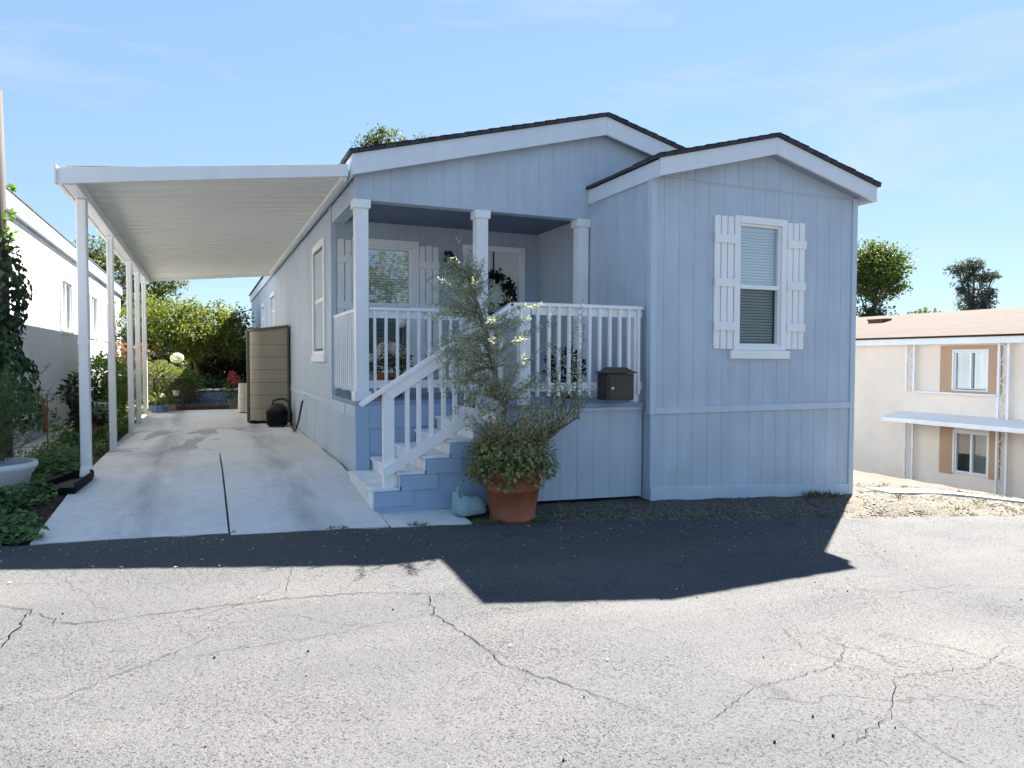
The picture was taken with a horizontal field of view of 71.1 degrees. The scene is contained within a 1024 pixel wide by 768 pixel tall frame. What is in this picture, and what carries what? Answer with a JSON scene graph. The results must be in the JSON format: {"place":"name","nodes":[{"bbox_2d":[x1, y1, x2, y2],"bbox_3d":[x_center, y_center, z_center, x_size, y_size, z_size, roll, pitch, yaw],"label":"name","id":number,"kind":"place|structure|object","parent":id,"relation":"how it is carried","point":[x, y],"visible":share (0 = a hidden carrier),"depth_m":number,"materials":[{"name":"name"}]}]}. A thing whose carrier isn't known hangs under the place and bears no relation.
{"place":"outdoors","nodes":[
{"label":"outdoors","id":0,"kind":"place"},
{"bbox_2d":[30,409,471,545],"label":"driveway","id":1,"kind":"structure","parent":0,"point":[143,486],"depth_m":7.29,"materials":[{"name":"concrete"}]},
{"bbox_2d":[142,392,177,412],"bbox_3d":[-7.678,0.401,15.595,0.752,0.440,0.805,-1,2,-23],"label":"glazed planter","id":2,"kind":"object","parent":1,"relation":"on","point":[163,404],"visible":0.9,"depth_m":15.48,"materials":[{"name":"blue ceramic"}]},
{"bbox_2d":[238,383,246,412],"bbox_3d":[-5.906,0.312,15.822,0.281,0.650,0.522,-1,2,-23],"label":"draped table","id":3,"kind":"object","parent":1,"relation":"on","point":[242,397],"visible":0.69,"depth_m":15.60,"materials":[{"name":"fabric"}]},
{"bbox_2d":[245,325,289,422],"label":"garden shed","id":4,"kind":"structure","parent":1,"relation":"on","point":[267,359],"depth_m":13.83,"materials":[{"name":"beige plastic"}]},
{"bbox_2d":[266,398,292,426],"bbox_3d":[-4.377,0.530,13.373,0.423,0.549,0.398,1,2,25],"label":"shop vacuum","id":5,"kind":"object","parent":1,"relation":"on","point":[276,414],"visible":1,"depth_m":13.24,"materials":[{"name":"plastic"}]},
{"bbox_2d":[451,486,486,515],"bbox_3d":[-0.419,1.104,6.903,0.375,0.299,0.231,-1,2,-34],"label":"canvas bag","id":6,"kind":"object","parent":1,"relation":"on","point":[462,504],"visible":1,"depth_m":6.79,"materials":[{"name":"blue fabric"}]},
{"bbox_2d":[0,516,1023,767],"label":"street","id":7,"kind":"structure","parent":0,"point":[706,642],"depth_m":3.91,"materials":[{"name":"grey asphalt"}]},
{"bbox_2d":[0,459,919,663],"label":"leaf litter","id":8,"kind":"object","parent":7,"relation":"on","point":[431,544],"visible":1,"depth_m":5.96,"materials":[{"name":"brown plant"}]},
{"bbox_2d":[0,536,1022,766],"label":"road cracks","id":9,"kind":"object","parent":7,"relation":"on","point":[507,665],"visible":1,"depth_m":3.89,"materials":[{"name":"black asphalt"}]},
{"bbox_2d":[62,533,1021,760],"bbox_3d":[0.867,1.437,4.227,6.846,0.275,3.256,-1,2,-23],"label":"road debris","id":10,"kind":"object","parent":7,"relation":"on","point":[774,741],"visible":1,"depth_m":3.52,"materials":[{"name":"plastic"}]},
{"bbox_2d":[0,0,1023,360],"label":"sky","id":11,"kind":"structure","parent":0,"point":[924,99],"materials":[{"name":"blue"}]},
{"bbox_2d":[2,363,1023,545],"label":"ground","id":12,"kind":"structure","parent":0,"point":[546,507],"depth_m":8.01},
{"bbox_2d":[0,457,38,502],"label":"resin planter","id":13,"kind":"object","parent":12,"relation":"on","point":[16,470],"visible":0.82,"depth_m":6.63,"materials":[{"name":"plastic"}]},
{"bbox_2d":[0,350,65,464],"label":"olive bush","id":14,"kind":"object","parent":13,"relation":"on","point":[4,434],"visible":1,"depth_m":6.72,"materials":[{"name":"green plant"}]},
{"bbox_2d":[13,422,74,459],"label":"kerb","id":15,"kind":"structure","parent":12,"relation":"on","point":[34,442],"depth_m":9.75,"materials":[{"name":"concrete"}]},
{"bbox_2d":[39,394,48,463],"bbox_3d":[-5.561,0.582,8.521,0.092,0.930,0.097,2,3,44],"label":"garden stake","id":16,"kind":"object","parent":12,"relation":"on","point":[45,417],"visible":0.55,"depth_m":8.50,"materials":[{"name":"wood"}]},
{"bbox_2d":[6,187,122,449],"bbox_3d":[-9.982,-0.964,12.940,3.665,3.800,17.300,-1,2,-23],"label":"neighbour home","id":17,"kind":"object","parent":12,"relation":"on","point":[47,252],"visible":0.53,"depth_m":11.80,"materials":[{"name":"white paint"}]},
{"bbox_2d":[59,274,73,334],"bbox_3d":[-8.095,-1.411,12.971,0.093,1.020,1.200,-1,2,-23],"label":"window","id":18,"kind":"structure","parent":17,"relation":"in","point":[65,284],"depth_m":12.99,"materials":[{"name":"white paint"}]},
{"bbox_2d":[89,292,98,339],"bbox_3d":[-9.475,-1.524,16.186,0.093,1.020,1.200,-1,2,-23],"label":"window","id":19,"kind":"structure","parent":17,"relation":"in","point":[93,299],"depth_m":16.19,"materials":[{"name":"white paint"}]},
{"bbox_2d":[104,300,107,341],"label":"window","id":20,"kind":"structure","parent":17,"relation":"in","point":[105,302],"depth_m":18.00,"materials":[{"name":"white paint"}]},
{"bbox_2d":[0,413,142,543],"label":"garden bed","id":21,"kind":"object","parent":12,"relation":"on","point":[44,510],"visible":0.08,"depth_m":6.50,"materials":[{"name":"green plant"}]},
{"bbox_2d":[0,89,12,457],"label":"wooden post","id":22,"kind":"object","parent":21,"relation":"on","point":[3,204],"visible":0.33,"depth_m":7.22,"materials":[{"name":"wood"}]},
{"bbox_2d":[0,183,42,455],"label":"ivy","id":23,"kind":"object","parent":22,"relation":"attached to","point":[22,365],"visible":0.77,"depth_m":7.21,"materials":[{"name":"green plant"}]},
{"bbox_2d":[0,428,108,545],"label":"ground cover","id":24,"kind":"object","parent":21,"relation":"on","point":[65,449],"visible":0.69,"depth_m":6.56,"materials":[{"name":"green plant"}]},
{"bbox_2d":[39,469,93,494],"bbox_3d":[-4.399,0.976,7.172,0.327,0.140,0.669,0,2,-10],"label":"splash block","id":25,"kind":"object","parent":21,"relation":"on","point":[72,482],"depth_m":7.07,"materials":[{"name":"plastic"}]},
{"bbox_2d":[64,405,108,438],"bbox_3d":[-6.347,0.601,10.686,0.582,0.562,0.599,0,2,7],"label":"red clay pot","id":26,"kind":"object","parent":21,"relation":"on","point":[100,422],"visible":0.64,"depth_m":10.65,"materials":[{"name":"plant"}]},
{"bbox_2d":[54,371,106,426],"bbox_3d":[-6.465,0.233,10.710,0.803,0.902,0.778,1,2,23],"label":"dark shrub","id":27,"kind":"object","parent":26,"relation":"on","point":[72,399],"visible":0.63,"depth_m":10.65,"materials":[{"name":"green plant"}]},
{"bbox_2d":[72,402,108,435],"bbox_3d":[-6.902,0.589,11.757,0.600,0.550,0.600,-1,2,-23],"label":"garden tub","id":28,"kind":"object","parent":21,"relation":"on","point":[99,406],"visible":0.18,"depth_m":11.62,"materials":[{"name":"grey plastic"}]},
{"bbox_2d":[48,389,145,448],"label":"flower bed plants","id":29,"kind":"object","parent":21,"relation":"on","point":[121,421],"visible":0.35,"depth_m":11.19,"materials":[{"name":"green plant"}]},
{"bbox_2d":[76,350,135,406],"bbox_3d":[-7.688,0.062,13.599,0.921,1.434,2.126,-1,2,-23],"label":"lime shrub","id":30,"kind":"object","parent":21,"relation":"on","point":[97,364],"visible":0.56,"depth_m":13.34,"materials":[{"name":"green plant"}]},
{"bbox_2d":[104,373,127,416],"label":"shrub","id":31,"kind":"object","parent":21,"relation":"on","point":[122,393],"visible":0.02,"depth_m":14.60,"materials":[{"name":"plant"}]},
{"bbox_2d":[97,337,159,378],"bbox_3d":[-9.195,-0.125,17.201,1.366,2.004,1.339,-1,2,-23],"label":"maple tree","id":32,"kind":"object","parent":12,"relation":"on","point":[134,358],"visible":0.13,"depth_m":17.12,"materials":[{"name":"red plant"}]},
{"bbox_2d":[71,234,189,316],"bbox_3d":[-16.986,-2.999,30.565,6.139,6.808,3.410,-1,2,-23],"label":"shade tree","id":33,"kind":"object","parent":12,"relation":"on","point":[98,256],"visible":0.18,"depth_m":30.62,"materials":[{"name":"green plant"}]},
{"bbox_2d":[122,359,192,402],"bbox_3d":[-8.258,-0.021,16.708,1.506,1.139,1.590,-1,2,-23],"label":"hedge shrub","id":34,"kind":"object","parent":12,"relation":"on","point":[171,371],"visible":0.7,"depth_m":16.51,"materials":[{"name":"green plant"}]},
{"bbox_2d":[152,377,186,409],"bbox_3d":[-7.744,0.239,16.174,0.735,0.760,0.321,-1,2,-23],"label":"plant stand","id":35,"kind":"object","parent":12,"relation":"on","point":[154,396],"visible":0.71,"depth_m":16.10,"materials":[{"name":"black metal"}]},
{"bbox_2d":[168,383,182,395],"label":"patio plant","id":36,"kind":"object","parent":35,"relation":"on","point":[176,392],"visible":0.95,"depth_m":16.17,"materials":[{"name":"green plant"}]},
{"bbox_2d":[121,341,246,394],"bbox_3d":[-12.066,-0.478,23.636,6.550,2.050,0.160,-1,2,-23],"label":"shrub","id":37,"kind":"object","parent":12,"relation":"on","point":[157,373],"visible":0.01,"depth_m":23.67,"materials":[{"name":"green plant"}]},
{"bbox_2d":[115,287,258,388],"bbox_3d":[-9.600,-1.026,20.922,4.317,3.552,3.316,-1,2,-23],"label":"lime tree","id":38,"kind":"object","parent":12,"relation":"on","point":[161,326],"visible":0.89,"depth_m":20.58,"materials":[{"name":"green plant"}]},
{"bbox_2d":[170,368,208,406],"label":"fern clump","id":39,"kind":"object","parent":12,"relation":"on","point":[193,395],"visible":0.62,"depth_m":17.18,"materials":[{"name":"green plant"}]},
{"bbox_2d":[133,335,246,391],"bbox_3d":[-10.099,-0.674,22.570,4.454,2.737,2.796,-1,2,-23],"label":"plum tree","id":40,"kind":"object","parent":12,"relation":"on","point":[218,368],"visible":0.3,"depth_m":22.46,"materials":[{"name":"green plant"}]},
{"bbox_2d":[53,164,347,476],"bbox_3d":[-5.041,-0.822,11.963,2.745,3.445,10.126,-1,2,-23],"label":"carport","id":41,"kind":"object","parent":12,"relation":"on","point":[149,224],"visible":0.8,"depth_m":9.21,"materials":[{"name":"metal"}]},
{"bbox_2d":[176,388,236,409],"bbox_3d":[-7.610,0.377,17.897,1.680,0.450,2.550,-1,2,-23],"label":"raised bed","id":42,"kind":"object","parent":12,"relation":"on","point":[214,399],"visible":0.51,"depth_m":17.30,"materials":[{"name":"blue wood"}]},
{"bbox_2d":[170,353,197,396],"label":"hydrangea","id":43,"kind":"object","parent":42,"relation":"in","point":[177,358],"visible":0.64,"depth_m":17.69,"materials":[{"name":"green plant"}]},
{"bbox_2d":[172,372,246,399],"bbox_3d":[-8.593,0.243,20.432,2.276,1.201,1.111,-1,2,-23],"label":"border shrub","id":44,"kind":"object","parent":12,"relation":"on","point":[217,382],"visible":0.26,"depth_m":20.40,"materials":[{"name":"green plant"}]},
{"bbox_2d":[222,371,242,408],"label":"pink potted flower","id":45,"kind":"object","parent":12,"relation":"on","point":[233,403],"visible":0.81,"depth_m":16.45,"materials":[{"name":"green plant"}]},
{"bbox_2d":[350,123,430,146],"bbox_3d":[-6.652,-7.069,40.134,5.607,14.567,3.748,-1,2,-23],"label":"backyard tree","id":46,"kind":"object","parent":12,"relation":"on","point":[378,139],"visible":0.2,"depth_m":39.09,"materials":[{"name":"green plant"}]},
{"bbox_2d":[480,465,543,522],"bbox_3d":[0.003,1.059,6.930,0.630,0.505,0.630,-1,2,-23],"label":"terracotta pot","id":47,"kind":"object","parent":12,"relation":"on","point":[518,505],"visible":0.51,"depth_m":6.72,"materials":[{"name":"ceramic"}]},
{"bbox_2d":[422,237,598,470],"bbox_3d":[-0.022,-0.285,7.053,1.630,2.403,1.300,-1,2,-23],"label":"olive tree","id":48,"kind":"object","parent":47,"relation":"in","point":[486,386],"visible":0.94,"depth_m":6.99,"materials":[{"name":"green plant"}]},
{"bbox_2d":[460,418,561,493],"bbox_3d":[-0.021,0.671,6.907,0.999,0.697,0.939,-1,2,-23],"label":"trailing plant","id":49,"kind":"object","parent":47,"relation":"on","point":[491,453],"visible":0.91,"depth_m":6.66,"materials":[{"name":"green plant"}]},
{"bbox_2d":[228,496,854,532],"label":"weeds","id":50,"kind":"object","parent":12,"relation":"on","point":[491,521],"visible":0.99,"depth_m":6.71,"materials":[{"name":"green plant"}]},
{"bbox_2d":[249,112,881,512],"bbox_3d":[-2.349,-1.232,17.126,6.528,4.883,20.608,-1,2,-23],"label":"manufactured home","id":51,"kind":"object","parent":12,"relation":"on","point":[709,290],"visible":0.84,"depth_m":8.45,"materials":[{"name":"paint"}]},
{"bbox_2d":[261,303,264,327],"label":"window","id":52,"kind":"structure","parent":51,"relation":"in","point":[263,305],"depth_m":20.40,"materials":[{"name":"white paint"}]},
{"bbox_2d":[270,290,275,326],"bbox_3d":[-5.759,-1.780,17.336,0.093,0.850,1.300,-1,2,-23],"label":"window","id":53,"kind":"structure","parent":51,"relation":"in","point":[273,294],"depth_m":16.77,"materials":[{"name":"white paint"}]},
{"bbox_2d":[292,394,307,431],"bbox_3d":[-3.695,0.484,12.303,0.118,0.689,1.518,-1,2,-26],"label":"garden hose","id":54,"kind":"object","parent":51,"relation":"attached to","point":[303,397],"visible":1,"depth_m":11.81,"materials":[{"name":"black rubber"}]},
{"bbox_2d":[311,236,326,361],"bbox_3d":[-2.781,-1.181,10.387,0.107,1.720,1.250,-1,2,-23],"label":"window","id":55,"kind":"structure","parent":51,"relation":"in","point":[318,356],"depth_m":10.18,"materials":[{"name":"white paint"}]},
{"bbox_2d":[352,237,418,372],"bbox_3d":[-1.750,-1.048,9.767,0.900,1.780,0.351,-1,2,-23],"label":"window","id":56,"kind":"structure","parent":51,"relation":"in","point":[393,264],"depth_m":9.75,"materials":[{"name":"white paint"}]},
{"bbox_2d":[369,341,413,397],"bbox_3d":[-1.514,-0.183,8.852,0.618,0.695,0.621,1,2,13],"label":"potted hydrangea","id":57,"kind":"object","parent":51,"relation":"on","point":[380,375],"visible":0.61,"depth_m":8.77,"materials":[{"name":"plant"}]},
{"bbox_2d":[399,319,405,395],"bbox_3d":[-1.412,-0.350,9.126,0.138,1.010,0.136,-1,2,-23],"label":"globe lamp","id":58,"kind":"object","parent":51,"relation":"on","point":[402,323],"visible":0.57,"depth_m":9.10,"materials":[{"name":"black metal"}]},
{"bbox_2d":[470,251,517,390],"bbox_3d":[-0.247,-0.889,10.211,0.746,1.978,0.110,-1,2,-23],"label":"door","id":59,"kind":"structure","parent":51,"relation":"in","point":[505,261],"depth_m":10.29,"materials":[{"name":"paint"}]},
{"bbox_2d":[488,252,516,314],"bbox_3d":[-0.241,-1.392,10.116,0.729,0.970,0.217,-1,2,-23],"label":"wreath","id":60,"kind":"object","parent":51,"relation":"hanging from","point":[496,277],"visible":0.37,"depth_m":10.18,"materials":[{"name":"green plant"}]},
{"bbox_2d":[540,346,586,398],"bbox_3d":[0.635,-0.144,8.540,0.570,0.648,0.582,-1,2,-23],"label":"potted shrub","id":61,"kind":"object","parent":51,"relation":"on","point":[565,370],"visible":0.48,"depth_m":8.46,"materials":[{"name":"green plant"}]},
{"bbox_2d":[595,367,636,400],"bbox_3d":[1.115,-0.005,7.681,0.380,0.350,0.243,-1,2,-23],"label":"mailbox","id":62,"kind":"object","parent":51,"relation":"attached to","point":[613,383],"visible":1,"depth_m":7.59,"materials":[{"name":"brown metal"}]},
{"bbox_2d":[609,376,632,398],"bbox_3d":[1.156,0.033,7.586,0.290,0.240,0.017,-1,2,-23],"label":"door","id":63,"kind":"structure","parent":62,"relation":"in","point":[619,386],"depth_m":7.58,"materials":[{"name":"brown metal"}]},
{"bbox_2d":[729,215,789,358],"bbox_3d":[2.857,-1.127,8.554,0.885,1.650,0.365,-1,2,-23],"label":"window","id":64,"kind":"structure","parent":51,"relation":"in","point":[760,247],"depth_m":8.52,"materials":[{"name":"white paint"}]},
{"bbox_2d":[535,482,1023,521],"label":"pebbles","id":65,"kind":"object","parent":12,"relation":"on","point":[759,505],"visible":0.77,"depth_m":7.91,"materials":[{"name":"gravel"}]},
{"bbox_2d":[563,483,1023,521],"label":"dry grass","id":66,"kind":"structure","parent":12,"relation":"on","point":[818,494],"depth_m":8.45,"materials":[{"name":"beige plant"}]},
{"bbox_2d":[856,300,899,316],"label":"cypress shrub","id":67,"kind":"object","parent":12,"relation":"on","point":[869,312],"visible":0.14,"depth_m":30.47,"materials":[{"name":"green plant"}]},
{"bbox_2d":[856,234,918,316],"bbox_3d":[16.001,-2.412,31.891,4.233,8.518,3.515,0,2,-10],"label":"round tree","id":68,"kind":"object","parent":12,"relation":"on","point":[874,263],"visible":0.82,"depth_m":31.23,"materials":[{"name":"green plant"}]},
{"bbox_2d":[853,307,1023,498],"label":"beige house","id":69,"kind":"structure","parent":12,"relation":"on","point":[939,398],"depth_m":14.91,"materials":[{"name":"beige paint"}]},
{"bbox_2d":[951,349,988,391],"bbox_3d":[9.287,-0.276,14.360,0.351,0.830,0.740,-1,2,-23],"label":"window","id":70,"kind":"structure","parent":69,"relation":"in","point":[970,368],"depth_m":14.34,"materials":[{"name":"white glass"}]},
{"bbox_2d":[952,430,988,477],"bbox_3d":[9.303,1.380,14.371,0.351,0.880,0.740,-1,2,-23],"label":"window","id":71,"kind":"structure","parent":69,"relation":"in","point":[970,450],"depth_m":14.36,"materials":[{"name":"white paint"}]},
{"bbox_2d":[869,488,1023,503],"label":"footpath","id":72,"kind":"structure","parent":12,"relation":"on","point":[910,491],"depth_m":9.78,"materials":[{"name":"grey concrete"}]},
{"bbox_2d":[942,257,1003,310],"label":"eucalyptus","id":73,"kind":"object","parent":12,"relation":"on","point":[983,301],"visible":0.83,"depth_m":59.44,"materials":[{"name":"green plant"}]},
{"bbox_2d":[907,306,941,313],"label":"distant shrub","id":74,"kind":"object","parent":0,"point":[920,311],"visible":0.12,"depth_m":41.72,"materials":[{"name":"green plant"}]}
]}

